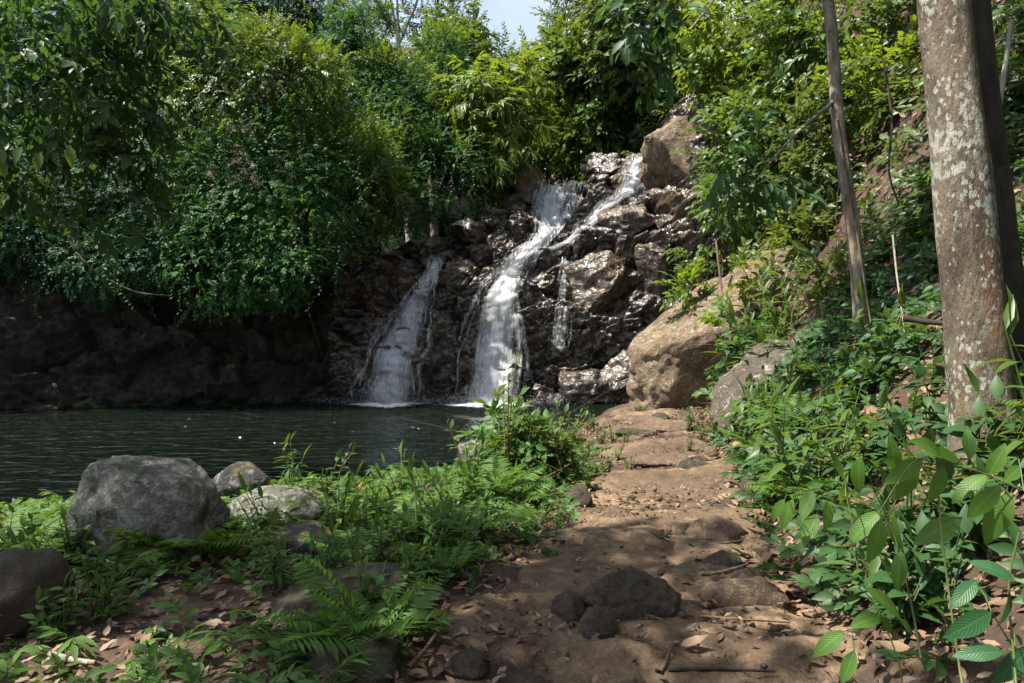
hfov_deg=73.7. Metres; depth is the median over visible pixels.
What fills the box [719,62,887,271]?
slope shrub
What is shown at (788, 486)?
fern
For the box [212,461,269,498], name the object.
boulder
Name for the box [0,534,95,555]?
fern
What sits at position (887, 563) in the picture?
forest seedling
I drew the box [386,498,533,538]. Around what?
fern
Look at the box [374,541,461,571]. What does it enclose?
fern
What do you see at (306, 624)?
fern
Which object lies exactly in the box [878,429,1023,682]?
broad leaved sapling
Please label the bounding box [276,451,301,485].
leafy herb
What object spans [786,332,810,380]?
slope sapling
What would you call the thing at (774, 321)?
slope sapling
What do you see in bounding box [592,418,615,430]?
rock
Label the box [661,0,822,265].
slope tree
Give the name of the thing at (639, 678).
gravel
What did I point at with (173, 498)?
boulder
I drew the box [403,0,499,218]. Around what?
jungle tree
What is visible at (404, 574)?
leafy herb
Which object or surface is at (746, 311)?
slope sapling
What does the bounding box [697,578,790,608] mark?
rock
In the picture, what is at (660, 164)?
boulder
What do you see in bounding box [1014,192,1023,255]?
slope sapling
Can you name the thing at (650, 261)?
boulder
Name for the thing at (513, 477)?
fern
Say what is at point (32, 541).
narrow leaved herb
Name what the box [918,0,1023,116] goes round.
slope shrub
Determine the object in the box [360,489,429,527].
fern
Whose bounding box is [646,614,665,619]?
stick
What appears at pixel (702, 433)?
leafy herb
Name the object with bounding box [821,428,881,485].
forest seedling
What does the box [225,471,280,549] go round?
narrow leaved herb
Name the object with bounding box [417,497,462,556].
narrow leaved herb
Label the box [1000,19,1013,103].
bamboo pole
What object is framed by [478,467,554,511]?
fern
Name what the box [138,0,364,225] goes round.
vine covered tree
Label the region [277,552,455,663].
fern
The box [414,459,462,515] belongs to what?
narrow leaved herb
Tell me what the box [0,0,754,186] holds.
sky
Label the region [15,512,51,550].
leafy herb
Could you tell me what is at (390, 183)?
vine covered tree
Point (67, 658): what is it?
fallen stick
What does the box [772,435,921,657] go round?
broad leaved sapling
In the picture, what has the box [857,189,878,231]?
leafy herb
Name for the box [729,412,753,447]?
forest seedling
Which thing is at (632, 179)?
waterfall
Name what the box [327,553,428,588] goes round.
fern
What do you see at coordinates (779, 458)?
slope sapling
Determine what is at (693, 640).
fallen leaf
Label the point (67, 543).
leafy herb
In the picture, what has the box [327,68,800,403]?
waterfall cliff
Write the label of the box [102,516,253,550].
fern
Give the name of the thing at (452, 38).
vine covered tree
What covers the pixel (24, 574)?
boulder
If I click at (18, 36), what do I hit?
vine covered tree
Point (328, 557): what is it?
leafy herb
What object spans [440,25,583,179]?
jungle tree
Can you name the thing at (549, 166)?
jungle tree
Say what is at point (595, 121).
jungle tree
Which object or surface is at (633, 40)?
slender tree
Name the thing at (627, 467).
leafy herb
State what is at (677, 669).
fallen stick
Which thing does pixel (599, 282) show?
boulder
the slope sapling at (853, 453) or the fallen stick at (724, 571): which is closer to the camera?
the fallen stick at (724, 571)
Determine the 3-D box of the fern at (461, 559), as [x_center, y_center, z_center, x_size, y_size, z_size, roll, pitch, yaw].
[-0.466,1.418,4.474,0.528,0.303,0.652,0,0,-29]
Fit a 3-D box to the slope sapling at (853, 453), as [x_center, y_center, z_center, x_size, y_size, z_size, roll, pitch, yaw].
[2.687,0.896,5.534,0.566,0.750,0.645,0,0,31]
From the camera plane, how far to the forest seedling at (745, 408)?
9.66 m
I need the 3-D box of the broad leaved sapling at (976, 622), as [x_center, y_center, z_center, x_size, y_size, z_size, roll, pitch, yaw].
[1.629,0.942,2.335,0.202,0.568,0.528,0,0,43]
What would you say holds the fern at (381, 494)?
on the ground at (522, 674)
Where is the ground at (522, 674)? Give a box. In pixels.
[0,0,1023,682]
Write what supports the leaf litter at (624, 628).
on the ground at (522, 674)
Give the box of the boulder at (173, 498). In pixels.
[66,455,230,562]
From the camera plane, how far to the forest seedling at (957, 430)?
4.19 m
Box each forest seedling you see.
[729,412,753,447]
[739,394,759,434]
[742,372,769,405]
[742,428,766,453]
[760,364,782,394]
[761,352,800,393]
[781,383,803,412]
[786,341,799,347]
[788,427,829,482]
[789,254,808,295]
[810,348,850,402]
[820,464,866,535]
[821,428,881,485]
[840,348,886,408]
[844,344,873,394]
[846,395,901,460]
[855,318,902,370]
[858,544,931,638]
[861,206,879,238]
[862,503,974,636]
[863,483,923,559]
[890,511,990,617]
[893,419,968,511]
[900,362,946,432]
[908,236,938,281]
[919,432,1016,561]
[922,214,934,229]
[941,374,1023,474]
[1006,130,1023,166]
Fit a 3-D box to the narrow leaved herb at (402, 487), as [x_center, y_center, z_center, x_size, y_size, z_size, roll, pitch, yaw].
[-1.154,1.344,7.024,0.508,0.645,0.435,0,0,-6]
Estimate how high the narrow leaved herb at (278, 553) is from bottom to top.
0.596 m
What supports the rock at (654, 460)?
on the path
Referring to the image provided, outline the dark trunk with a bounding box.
[971,0,1023,378]
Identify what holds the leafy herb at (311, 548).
on the ground at (522, 674)
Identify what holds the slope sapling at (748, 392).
on the ground at (522, 674)
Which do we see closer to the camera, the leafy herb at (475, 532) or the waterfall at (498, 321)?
the leafy herb at (475, 532)
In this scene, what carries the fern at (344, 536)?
on the ground at (522, 674)
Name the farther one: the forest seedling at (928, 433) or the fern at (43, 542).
the fern at (43, 542)
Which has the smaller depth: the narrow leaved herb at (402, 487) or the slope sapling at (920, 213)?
the narrow leaved herb at (402, 487)
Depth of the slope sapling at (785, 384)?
8.82 m
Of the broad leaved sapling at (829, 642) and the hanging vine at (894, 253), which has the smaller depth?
the broad leaved sapling at (829, 642)
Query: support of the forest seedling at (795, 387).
on the ground at (522, 674)
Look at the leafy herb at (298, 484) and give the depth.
6.16 m
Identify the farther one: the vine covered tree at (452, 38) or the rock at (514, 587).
the vine covered tree at (452, 38)
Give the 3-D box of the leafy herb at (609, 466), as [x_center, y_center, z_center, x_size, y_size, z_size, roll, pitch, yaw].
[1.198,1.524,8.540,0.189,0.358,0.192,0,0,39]
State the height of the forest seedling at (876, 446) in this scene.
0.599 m
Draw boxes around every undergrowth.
[5,19,462,303]
[562,0,839,186]
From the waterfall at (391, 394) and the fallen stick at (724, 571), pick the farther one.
the waterfall at (391, 394)
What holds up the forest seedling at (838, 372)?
on the ground at (522, 674)
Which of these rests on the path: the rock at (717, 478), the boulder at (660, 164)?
the rock at (717, 478)
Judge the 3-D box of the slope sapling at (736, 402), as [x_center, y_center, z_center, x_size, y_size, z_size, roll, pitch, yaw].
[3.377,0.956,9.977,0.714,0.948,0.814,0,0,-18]
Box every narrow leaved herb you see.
[0,528,30,550]
[31,533,58,548]
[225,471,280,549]
[236,506,298,590]
[319,506,373,567]
[329,460,370,525]
[359,463,393,526]
[377,440,420,498]
[389,453,446,556]
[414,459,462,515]
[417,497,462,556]
[448,424,495,498]
[454,454,505,514]
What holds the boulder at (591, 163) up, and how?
on the waterfall cliff at (601, 339)
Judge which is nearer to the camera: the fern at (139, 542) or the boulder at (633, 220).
the fern at (139, 542)
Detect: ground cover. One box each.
[0,440,608,682]
[691,0,1023,444]
[705,4,1023,677]
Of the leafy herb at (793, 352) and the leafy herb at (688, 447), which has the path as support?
the leafy herb at (688, 447)
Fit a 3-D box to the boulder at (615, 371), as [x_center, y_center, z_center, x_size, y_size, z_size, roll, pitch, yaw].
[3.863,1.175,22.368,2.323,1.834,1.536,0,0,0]
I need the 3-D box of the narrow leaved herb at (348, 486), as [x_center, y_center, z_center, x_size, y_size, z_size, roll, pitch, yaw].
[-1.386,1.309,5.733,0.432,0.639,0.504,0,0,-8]
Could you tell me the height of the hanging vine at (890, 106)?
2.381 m
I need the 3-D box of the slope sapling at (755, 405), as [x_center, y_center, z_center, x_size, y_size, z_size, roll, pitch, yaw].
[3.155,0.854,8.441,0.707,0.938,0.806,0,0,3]
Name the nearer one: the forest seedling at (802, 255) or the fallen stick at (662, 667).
the fallen stick at (662, 667)
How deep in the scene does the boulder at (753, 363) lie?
10.72 m
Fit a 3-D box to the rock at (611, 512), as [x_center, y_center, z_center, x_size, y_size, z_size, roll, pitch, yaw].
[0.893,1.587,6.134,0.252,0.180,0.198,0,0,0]
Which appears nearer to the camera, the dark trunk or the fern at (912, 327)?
the dark trunk
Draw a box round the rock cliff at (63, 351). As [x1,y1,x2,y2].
[0,241,351,409]
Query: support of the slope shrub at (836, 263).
on the ground at (522, 674)
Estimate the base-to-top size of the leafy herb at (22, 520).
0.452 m
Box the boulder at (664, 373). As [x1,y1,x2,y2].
[626,242,798,410]
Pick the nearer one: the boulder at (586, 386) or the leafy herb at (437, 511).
the leafy herb at (437, 511)
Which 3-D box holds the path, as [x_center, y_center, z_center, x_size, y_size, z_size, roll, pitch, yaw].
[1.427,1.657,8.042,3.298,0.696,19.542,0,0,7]
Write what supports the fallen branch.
on the ground at (522, 674)
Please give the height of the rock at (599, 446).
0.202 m
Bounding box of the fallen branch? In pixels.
[903,315,942,325]
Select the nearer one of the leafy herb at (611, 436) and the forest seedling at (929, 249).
the forest seedling at (929, 249)
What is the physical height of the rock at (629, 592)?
0.435 m
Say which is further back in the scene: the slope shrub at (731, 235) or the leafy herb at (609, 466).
the slope shrub at (731, 235)
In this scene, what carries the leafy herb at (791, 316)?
on the ground at (522, 674)
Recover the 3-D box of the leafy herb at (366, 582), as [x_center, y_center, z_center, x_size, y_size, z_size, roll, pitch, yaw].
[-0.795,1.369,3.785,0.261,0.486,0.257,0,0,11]
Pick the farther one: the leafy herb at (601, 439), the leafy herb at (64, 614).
the leafy herb at (601, 439)
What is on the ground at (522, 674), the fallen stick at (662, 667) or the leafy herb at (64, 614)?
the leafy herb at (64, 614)
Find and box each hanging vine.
[60,224,169,296]
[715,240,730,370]
[837,120,872,328]
[882,59,899,204]
[892,235,906,351]
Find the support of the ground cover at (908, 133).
on the ground at (522, 674)
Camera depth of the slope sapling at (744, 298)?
15.10 m
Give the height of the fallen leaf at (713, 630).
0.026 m
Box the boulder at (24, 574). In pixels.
[0,548,74,640]
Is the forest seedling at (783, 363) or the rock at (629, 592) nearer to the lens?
the rock at (629, 592)
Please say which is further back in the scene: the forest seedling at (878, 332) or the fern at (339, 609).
the forest seedling at (878, 332)
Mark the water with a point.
(58, 451)
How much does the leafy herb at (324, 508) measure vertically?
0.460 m
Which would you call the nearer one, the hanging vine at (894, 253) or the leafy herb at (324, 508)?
the leafy herb at (324, 508)
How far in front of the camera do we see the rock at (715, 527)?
5.42 m
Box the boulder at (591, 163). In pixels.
[580,152,621,178]
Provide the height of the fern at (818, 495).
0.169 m
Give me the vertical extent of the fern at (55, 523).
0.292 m
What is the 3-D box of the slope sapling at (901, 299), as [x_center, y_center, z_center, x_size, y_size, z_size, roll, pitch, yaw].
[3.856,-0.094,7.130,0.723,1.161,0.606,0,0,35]
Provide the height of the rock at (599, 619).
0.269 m
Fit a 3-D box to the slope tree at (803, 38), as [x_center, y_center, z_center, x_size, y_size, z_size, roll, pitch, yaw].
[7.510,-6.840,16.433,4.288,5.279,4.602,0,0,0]
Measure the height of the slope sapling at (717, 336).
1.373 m
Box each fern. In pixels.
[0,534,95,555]
[5,506,65,544]
[70,540,172,587]
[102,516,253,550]
[107,519,203,554]
[181,513,254,548]
[194,520,277,559]
[228,602,392,647]
[250,506,328,542]
[258,607,384,644]
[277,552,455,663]
[295,526,402,559]
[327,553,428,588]
[332,485,394,500]
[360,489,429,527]
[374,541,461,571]
[376,499,469,541]
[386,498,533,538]
[394,489,483,506]
[398,539,490,575]
[451,451,546,499]
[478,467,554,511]
[718,427,781,448]
[739,473,851,501]
[749,391,812,429]
[782,361,843,380]
[790,478,864,503]
[878,312,939,333]
[995,399,1022,405]
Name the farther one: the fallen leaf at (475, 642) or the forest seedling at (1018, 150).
the forest seedling at (1018, 150)
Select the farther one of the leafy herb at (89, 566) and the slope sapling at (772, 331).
the slope sapling at (772, 331)
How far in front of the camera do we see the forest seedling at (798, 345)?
10.88 m
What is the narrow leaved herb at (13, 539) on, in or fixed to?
on the ground at (522, 674)
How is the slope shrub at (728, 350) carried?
on the ground at (522, 674)
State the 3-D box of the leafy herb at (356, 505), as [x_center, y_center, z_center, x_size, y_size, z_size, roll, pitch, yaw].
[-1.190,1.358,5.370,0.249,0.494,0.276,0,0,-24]
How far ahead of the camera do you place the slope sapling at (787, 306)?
12.26 m
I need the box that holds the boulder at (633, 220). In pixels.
[596,203,655,236]
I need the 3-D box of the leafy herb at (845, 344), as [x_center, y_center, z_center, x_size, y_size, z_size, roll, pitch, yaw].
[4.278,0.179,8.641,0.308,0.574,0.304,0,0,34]
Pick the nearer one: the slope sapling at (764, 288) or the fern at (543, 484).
the fern at (543, 484)
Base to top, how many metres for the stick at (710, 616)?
0.022 m
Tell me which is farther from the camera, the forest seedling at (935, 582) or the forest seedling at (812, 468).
the forest seedling at (812, 468)
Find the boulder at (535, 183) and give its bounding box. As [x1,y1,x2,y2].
[500,164,550,205]
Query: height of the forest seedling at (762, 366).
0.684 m
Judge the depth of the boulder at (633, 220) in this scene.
24.30 m
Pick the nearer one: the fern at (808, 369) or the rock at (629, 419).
the fern at (808, 369)
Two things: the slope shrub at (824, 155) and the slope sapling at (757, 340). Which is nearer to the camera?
the slope sapling at (757, 340)
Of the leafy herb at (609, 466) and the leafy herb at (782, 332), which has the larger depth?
the leafy herb at (782, 332)
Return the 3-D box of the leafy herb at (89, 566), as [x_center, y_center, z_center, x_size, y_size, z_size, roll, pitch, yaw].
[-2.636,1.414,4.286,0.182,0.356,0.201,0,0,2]
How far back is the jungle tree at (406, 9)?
38.40 m
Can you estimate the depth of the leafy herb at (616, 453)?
9.61 m
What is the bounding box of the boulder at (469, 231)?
[451,218,489,245]
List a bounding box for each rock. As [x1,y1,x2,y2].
[230,485,322,526]
[266,520,351,560]
[267,562,428,627]
[286,635,401,682]
[442,648,490,680]
[458,436,512,468]
[503,583,534,593]
[550,589,585,623]
[561,485,592,506]
[578,605,617,640]
[581,565,681,620]
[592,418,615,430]
[593,443,619,450]
[602,507,624,517]
[612,415,668,424]
[615,428,658,436]
[629,453,699,467]
[644,545,667,558]
[651,412,669,418]
[655,422,692,432]
[677,459,709,468]
[685,515,745,540]
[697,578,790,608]
[700,550,742,566]
[701,446,717,458]
[703,474,741,482]
[739,478,758,498]
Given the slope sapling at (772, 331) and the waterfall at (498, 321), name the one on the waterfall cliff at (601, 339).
the waterfall at (498, 321)
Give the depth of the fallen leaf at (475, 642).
3.37 m
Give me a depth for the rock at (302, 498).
5.83 m
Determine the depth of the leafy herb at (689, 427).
12.04 m
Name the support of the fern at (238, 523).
on the ground at (522, 674)
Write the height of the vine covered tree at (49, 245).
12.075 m
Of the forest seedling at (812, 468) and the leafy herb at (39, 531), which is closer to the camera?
the leafy herb at (39, 531)
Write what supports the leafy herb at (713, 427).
on the ground at (522, 674)
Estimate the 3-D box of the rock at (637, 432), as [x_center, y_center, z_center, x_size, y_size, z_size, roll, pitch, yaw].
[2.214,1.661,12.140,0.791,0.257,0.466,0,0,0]
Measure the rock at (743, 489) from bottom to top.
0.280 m
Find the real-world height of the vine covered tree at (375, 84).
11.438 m
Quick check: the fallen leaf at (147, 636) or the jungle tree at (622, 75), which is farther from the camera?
the jungle tree at (622, 75)
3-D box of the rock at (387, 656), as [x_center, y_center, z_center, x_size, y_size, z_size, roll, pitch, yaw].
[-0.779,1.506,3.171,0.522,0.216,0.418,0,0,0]
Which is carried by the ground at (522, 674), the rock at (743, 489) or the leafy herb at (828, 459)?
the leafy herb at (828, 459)
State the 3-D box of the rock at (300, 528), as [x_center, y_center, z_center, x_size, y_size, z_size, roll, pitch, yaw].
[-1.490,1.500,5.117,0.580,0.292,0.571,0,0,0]
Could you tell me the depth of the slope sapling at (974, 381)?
3.81 m
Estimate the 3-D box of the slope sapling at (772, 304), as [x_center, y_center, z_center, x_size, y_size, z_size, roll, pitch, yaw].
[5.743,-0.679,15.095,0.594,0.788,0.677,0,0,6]
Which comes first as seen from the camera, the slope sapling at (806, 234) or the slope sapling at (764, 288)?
the slope sapling at (764, 288)
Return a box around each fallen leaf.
[140,625,156,643]
[162,615,173,629]
[470,639,487,650]
[680,635,707,646]
[701,610,715,620]
[702,627,720,633]
[794,593,811,602]
[811,629,826,633]
[831,652,843,657]
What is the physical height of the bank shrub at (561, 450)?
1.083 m
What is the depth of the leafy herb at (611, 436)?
10.89 m
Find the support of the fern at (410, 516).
on the ground at (522, 674)
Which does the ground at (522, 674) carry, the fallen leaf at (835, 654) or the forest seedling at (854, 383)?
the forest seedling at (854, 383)
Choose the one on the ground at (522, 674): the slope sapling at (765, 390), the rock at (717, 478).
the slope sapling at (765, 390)
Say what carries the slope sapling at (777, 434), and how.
on the ground at (522, 674)
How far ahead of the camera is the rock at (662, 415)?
14.05 m
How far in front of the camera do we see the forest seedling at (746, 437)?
8.32 m
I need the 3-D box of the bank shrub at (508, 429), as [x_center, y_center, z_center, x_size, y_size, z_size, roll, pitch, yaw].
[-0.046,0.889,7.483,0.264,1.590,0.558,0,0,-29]
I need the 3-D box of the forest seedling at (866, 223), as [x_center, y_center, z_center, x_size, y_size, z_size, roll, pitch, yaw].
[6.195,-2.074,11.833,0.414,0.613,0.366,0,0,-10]
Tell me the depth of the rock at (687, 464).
8.28 m
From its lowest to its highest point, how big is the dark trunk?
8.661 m
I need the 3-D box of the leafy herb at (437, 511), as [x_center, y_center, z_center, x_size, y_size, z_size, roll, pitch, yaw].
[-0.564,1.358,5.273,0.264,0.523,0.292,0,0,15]
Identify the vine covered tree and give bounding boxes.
[0,0,269,230]
[0,20,241,317]
[78,0,334,194]
[130,75,401,347]
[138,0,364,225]
[231,0,402,155]
[273,106,423,277]
[292,0,454,252]
[375,105,504,242]
[381,10,486,233]
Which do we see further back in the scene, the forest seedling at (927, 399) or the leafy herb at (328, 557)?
the forest seedling at (927, 399)
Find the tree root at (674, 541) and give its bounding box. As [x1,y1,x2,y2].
[629,513,744,544]
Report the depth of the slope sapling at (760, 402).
8.74 m
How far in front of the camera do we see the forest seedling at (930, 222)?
9.80 m
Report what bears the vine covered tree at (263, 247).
on the ground at (522, 674)
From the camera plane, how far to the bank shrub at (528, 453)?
8.18 m
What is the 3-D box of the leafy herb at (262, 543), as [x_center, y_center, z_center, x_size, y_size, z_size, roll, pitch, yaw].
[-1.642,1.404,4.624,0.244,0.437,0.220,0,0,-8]
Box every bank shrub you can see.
[273,431,310,490]
[327,442,357,488]
[397,348,620,500]
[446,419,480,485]
[497,351,520,485]
[521,400,588,482]
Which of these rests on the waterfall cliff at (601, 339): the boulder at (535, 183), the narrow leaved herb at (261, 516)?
the boulder at (535, 183)
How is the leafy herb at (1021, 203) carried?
on the ground at (522, 674)
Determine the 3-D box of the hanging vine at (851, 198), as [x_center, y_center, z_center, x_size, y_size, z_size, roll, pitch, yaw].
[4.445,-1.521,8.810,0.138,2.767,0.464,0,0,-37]
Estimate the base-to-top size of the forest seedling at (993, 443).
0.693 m
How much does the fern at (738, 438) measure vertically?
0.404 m
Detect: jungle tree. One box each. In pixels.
[363,0,417,241]
[392,0,475,235]
[401,0,535,129]
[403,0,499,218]
[431,39,562,212]
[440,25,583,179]
[518,114,624,187]
[521,0,682,181]
[526,8,672,177]
[560,0,757,133]
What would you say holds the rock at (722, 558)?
on the path
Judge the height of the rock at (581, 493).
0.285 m
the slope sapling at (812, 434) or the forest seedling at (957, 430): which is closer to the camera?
the forest seedling at (957, 430)
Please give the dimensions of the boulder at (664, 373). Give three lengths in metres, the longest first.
6.669 x 3.217 x 3.191 m
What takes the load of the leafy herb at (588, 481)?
on the ground at (522, 674)
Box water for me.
[0,399,625,507]
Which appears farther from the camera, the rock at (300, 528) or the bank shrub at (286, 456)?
the bank shrub at (286, 456)
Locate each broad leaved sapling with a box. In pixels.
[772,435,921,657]
[812,585,911,682]
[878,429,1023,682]
[942,533,1023,682]
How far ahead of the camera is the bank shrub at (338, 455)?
7.76 m
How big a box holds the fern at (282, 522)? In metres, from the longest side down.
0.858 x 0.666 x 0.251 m
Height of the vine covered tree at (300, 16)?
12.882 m
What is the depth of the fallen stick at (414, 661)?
3.27 m
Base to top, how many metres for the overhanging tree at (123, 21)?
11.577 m
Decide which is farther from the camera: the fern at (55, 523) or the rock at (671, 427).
the rock at (671, 427)
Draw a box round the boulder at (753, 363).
[708,338,806,436]
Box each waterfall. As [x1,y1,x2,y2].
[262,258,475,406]
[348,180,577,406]
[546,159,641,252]
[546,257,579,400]
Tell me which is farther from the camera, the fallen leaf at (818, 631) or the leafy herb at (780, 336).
the leafy herb at (780, 336)
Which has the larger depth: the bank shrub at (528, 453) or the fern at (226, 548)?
the bank shrub at (528, 453)
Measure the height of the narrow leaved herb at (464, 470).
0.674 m
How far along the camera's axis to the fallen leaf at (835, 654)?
3.31 m
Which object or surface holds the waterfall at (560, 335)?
on the waterfall cliff at (601, 339)
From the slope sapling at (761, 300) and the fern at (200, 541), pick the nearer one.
the fern at (200, 541)
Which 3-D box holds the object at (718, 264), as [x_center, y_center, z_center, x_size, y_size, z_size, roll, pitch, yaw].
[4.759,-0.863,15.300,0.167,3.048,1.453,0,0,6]
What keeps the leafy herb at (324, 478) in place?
on the ground at (522, 674)
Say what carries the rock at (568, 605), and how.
on the path
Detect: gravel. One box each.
[426,410,948,682]
[542,418,917,597]
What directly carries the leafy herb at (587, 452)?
on the path
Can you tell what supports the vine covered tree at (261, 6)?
on the ground at (522, 674)
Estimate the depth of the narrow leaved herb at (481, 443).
6.66 m
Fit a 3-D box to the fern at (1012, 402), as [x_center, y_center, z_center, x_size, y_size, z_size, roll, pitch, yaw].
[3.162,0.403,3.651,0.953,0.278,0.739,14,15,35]
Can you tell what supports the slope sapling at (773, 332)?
on the ground at (522, 674)
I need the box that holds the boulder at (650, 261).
[634,242,673,296]
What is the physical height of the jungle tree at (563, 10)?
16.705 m
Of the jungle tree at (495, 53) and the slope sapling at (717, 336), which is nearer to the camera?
the slope sapling at (717, 336)
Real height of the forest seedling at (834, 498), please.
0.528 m
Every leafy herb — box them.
[0,503,27,548]
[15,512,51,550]
[35,571,86,642]
[52,507,96,567]
[71,541,104,589]
[74,558,120,620]
[250,515,288,574]
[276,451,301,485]
[285,538,323,587]
[287,466,315,493]
[307,517,344,573]
[316,488,344,532]
[317,467,332,496]
[342,466,362,492]
[342,549,389,609]
[347,487,373,538]
[364,512,405,566]
[368,485,408,551]
[377,572,419,638]
[395,553,431,589]
[400,460,438,511]
[412,528,444,584]
[427,480,454,544]
[443,473,474,512]
[451,512,483,565]
[469,494,488,544]
[577,437,593,462]
[577,462,595,491]
[583,406,594,432]
[593,422,608,443]
[601,452,616,472]
[607,424,620,442]
[614,442,622,460]
[621,428,630,442]
[624,455,635,469]
[681,405,695,431]
[685,435,693,450]
[695,416,709,440]
[705,414,719,438]
[772,324,785,339]
[775,323,792,340]
[783,303,796,325]
[790,338,805,374]
[817,202,837,238]
[821,429,846,475]
[838,333,860,369]
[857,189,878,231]
[871,225,894,263]
[887,241,893,260]
[1015,190,1023,217]
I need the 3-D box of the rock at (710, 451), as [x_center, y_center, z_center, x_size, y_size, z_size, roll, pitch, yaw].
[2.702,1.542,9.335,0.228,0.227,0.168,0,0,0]
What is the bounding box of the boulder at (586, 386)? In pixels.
[557,368,616,403]
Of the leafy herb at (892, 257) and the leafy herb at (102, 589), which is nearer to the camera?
the leafy herb at (102, 589)
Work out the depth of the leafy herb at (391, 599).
3.57 m
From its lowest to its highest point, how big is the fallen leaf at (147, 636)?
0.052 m
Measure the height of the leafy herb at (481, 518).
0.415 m
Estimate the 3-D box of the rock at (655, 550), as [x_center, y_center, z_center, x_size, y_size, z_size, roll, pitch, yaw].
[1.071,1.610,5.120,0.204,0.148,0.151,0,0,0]
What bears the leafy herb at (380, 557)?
on the ground at (522, 674)
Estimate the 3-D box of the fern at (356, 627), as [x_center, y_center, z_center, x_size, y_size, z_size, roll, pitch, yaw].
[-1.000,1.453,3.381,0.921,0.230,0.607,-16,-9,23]
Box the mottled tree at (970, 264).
[916,0,1023,471]
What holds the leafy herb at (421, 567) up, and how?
on the ground at (522, 674)
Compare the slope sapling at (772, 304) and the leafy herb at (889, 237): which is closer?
the leafy herb at (889, 237)
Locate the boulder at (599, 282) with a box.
[564,250,631,313]
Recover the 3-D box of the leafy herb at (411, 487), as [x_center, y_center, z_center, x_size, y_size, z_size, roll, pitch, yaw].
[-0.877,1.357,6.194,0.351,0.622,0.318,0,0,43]
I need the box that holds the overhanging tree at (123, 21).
[0,0,255,263]
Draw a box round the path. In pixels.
[413,407,929,682]
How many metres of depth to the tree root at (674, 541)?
5.29 m
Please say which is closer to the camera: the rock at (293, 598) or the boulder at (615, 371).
the rock at (293, 598)
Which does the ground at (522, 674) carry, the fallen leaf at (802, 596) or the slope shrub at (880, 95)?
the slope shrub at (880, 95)
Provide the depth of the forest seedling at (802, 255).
14.58 m
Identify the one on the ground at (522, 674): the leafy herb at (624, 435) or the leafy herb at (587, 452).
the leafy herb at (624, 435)
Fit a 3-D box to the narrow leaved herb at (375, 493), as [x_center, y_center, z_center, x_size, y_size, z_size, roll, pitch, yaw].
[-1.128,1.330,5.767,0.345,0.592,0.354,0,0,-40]
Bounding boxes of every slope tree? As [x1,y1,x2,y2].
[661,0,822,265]
[724,0,917,161]
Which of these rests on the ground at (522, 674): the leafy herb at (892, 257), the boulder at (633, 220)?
the leafy herb at (892, 257)
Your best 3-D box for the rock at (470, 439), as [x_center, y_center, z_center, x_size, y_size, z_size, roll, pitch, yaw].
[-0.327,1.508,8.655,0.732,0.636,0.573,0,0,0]
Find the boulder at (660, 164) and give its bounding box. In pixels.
[638,115,698,188]
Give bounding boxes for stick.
[47,651,96,664]
[406,619,446,670]
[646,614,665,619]
[657,641,674,674]
[667,667,775,672]
[700,615,789,622]
[701,563,748,575]
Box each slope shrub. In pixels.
[651,203,834,350]
[661,164,766,282]
[671,67,847,247]
[673,313,774,423]
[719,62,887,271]
[719,188,882,330]
[805,14,921,137]
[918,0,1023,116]
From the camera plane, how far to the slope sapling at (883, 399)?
5.90 m
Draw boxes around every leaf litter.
[0,310,1023,682]
[390,419,1023,682]
[689,0,1023,673]
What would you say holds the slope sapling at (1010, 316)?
on the ground at (522, 674)
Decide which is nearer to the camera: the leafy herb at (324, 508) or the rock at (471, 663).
the rock at (471, 663)
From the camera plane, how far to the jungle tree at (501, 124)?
25.80 m
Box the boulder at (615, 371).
[600,349,629,398]
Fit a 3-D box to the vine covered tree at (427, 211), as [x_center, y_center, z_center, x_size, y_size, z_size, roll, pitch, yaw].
[-2.663,-5.845,25.263,4.882,5.775,3.910,0,0,0]
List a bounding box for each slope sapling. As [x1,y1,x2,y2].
[701,335,742,386]
[720,375,769,434]
[721,297,794,370]
[727,325,780,369]
[733,285,777,337]
[735,374,786,438]
[738,297,772,346]
[740,383,771,413]
[740,383,778,432]
[741,377,810,502]
[745,282,773,321]
[750,256,801,334]
[750,323,774,344]
[752,320,784,344]
[752,410,840,506]
[753,366,805,427]
[756,376,786,407]
[758,294,779,317]
[762,294,791,336]
[773,270,816,336]
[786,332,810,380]
[789,376,852,451]
[792,223,815,261]
[812,367,909,471]
[812,446,915,613]
[814,407,880,490]
[841,278,918,382]
[885,417,954,548]
[892,165,932,228]
[952,363,1023,493]
[971,283,1023,482]
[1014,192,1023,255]
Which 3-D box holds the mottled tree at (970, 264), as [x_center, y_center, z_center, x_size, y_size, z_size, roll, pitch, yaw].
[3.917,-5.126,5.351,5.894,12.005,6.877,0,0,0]
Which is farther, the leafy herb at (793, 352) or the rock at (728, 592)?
the leafy herb at (793, 352)
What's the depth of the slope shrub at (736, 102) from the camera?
17.25 m
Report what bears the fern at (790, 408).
on the ground at (522, 674)
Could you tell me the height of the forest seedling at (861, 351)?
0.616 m
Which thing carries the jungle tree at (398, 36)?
on the ground at (522, 674)
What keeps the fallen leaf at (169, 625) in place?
on the leaf litter at (414, 672)
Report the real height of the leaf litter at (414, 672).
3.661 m
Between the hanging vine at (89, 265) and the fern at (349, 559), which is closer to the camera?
the fern at (349, 559)
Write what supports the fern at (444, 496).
on the ground at (522, 674)
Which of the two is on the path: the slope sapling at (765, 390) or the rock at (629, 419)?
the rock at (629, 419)
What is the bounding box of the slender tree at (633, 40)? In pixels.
[592,0,868,348]
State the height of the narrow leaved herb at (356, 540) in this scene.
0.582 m

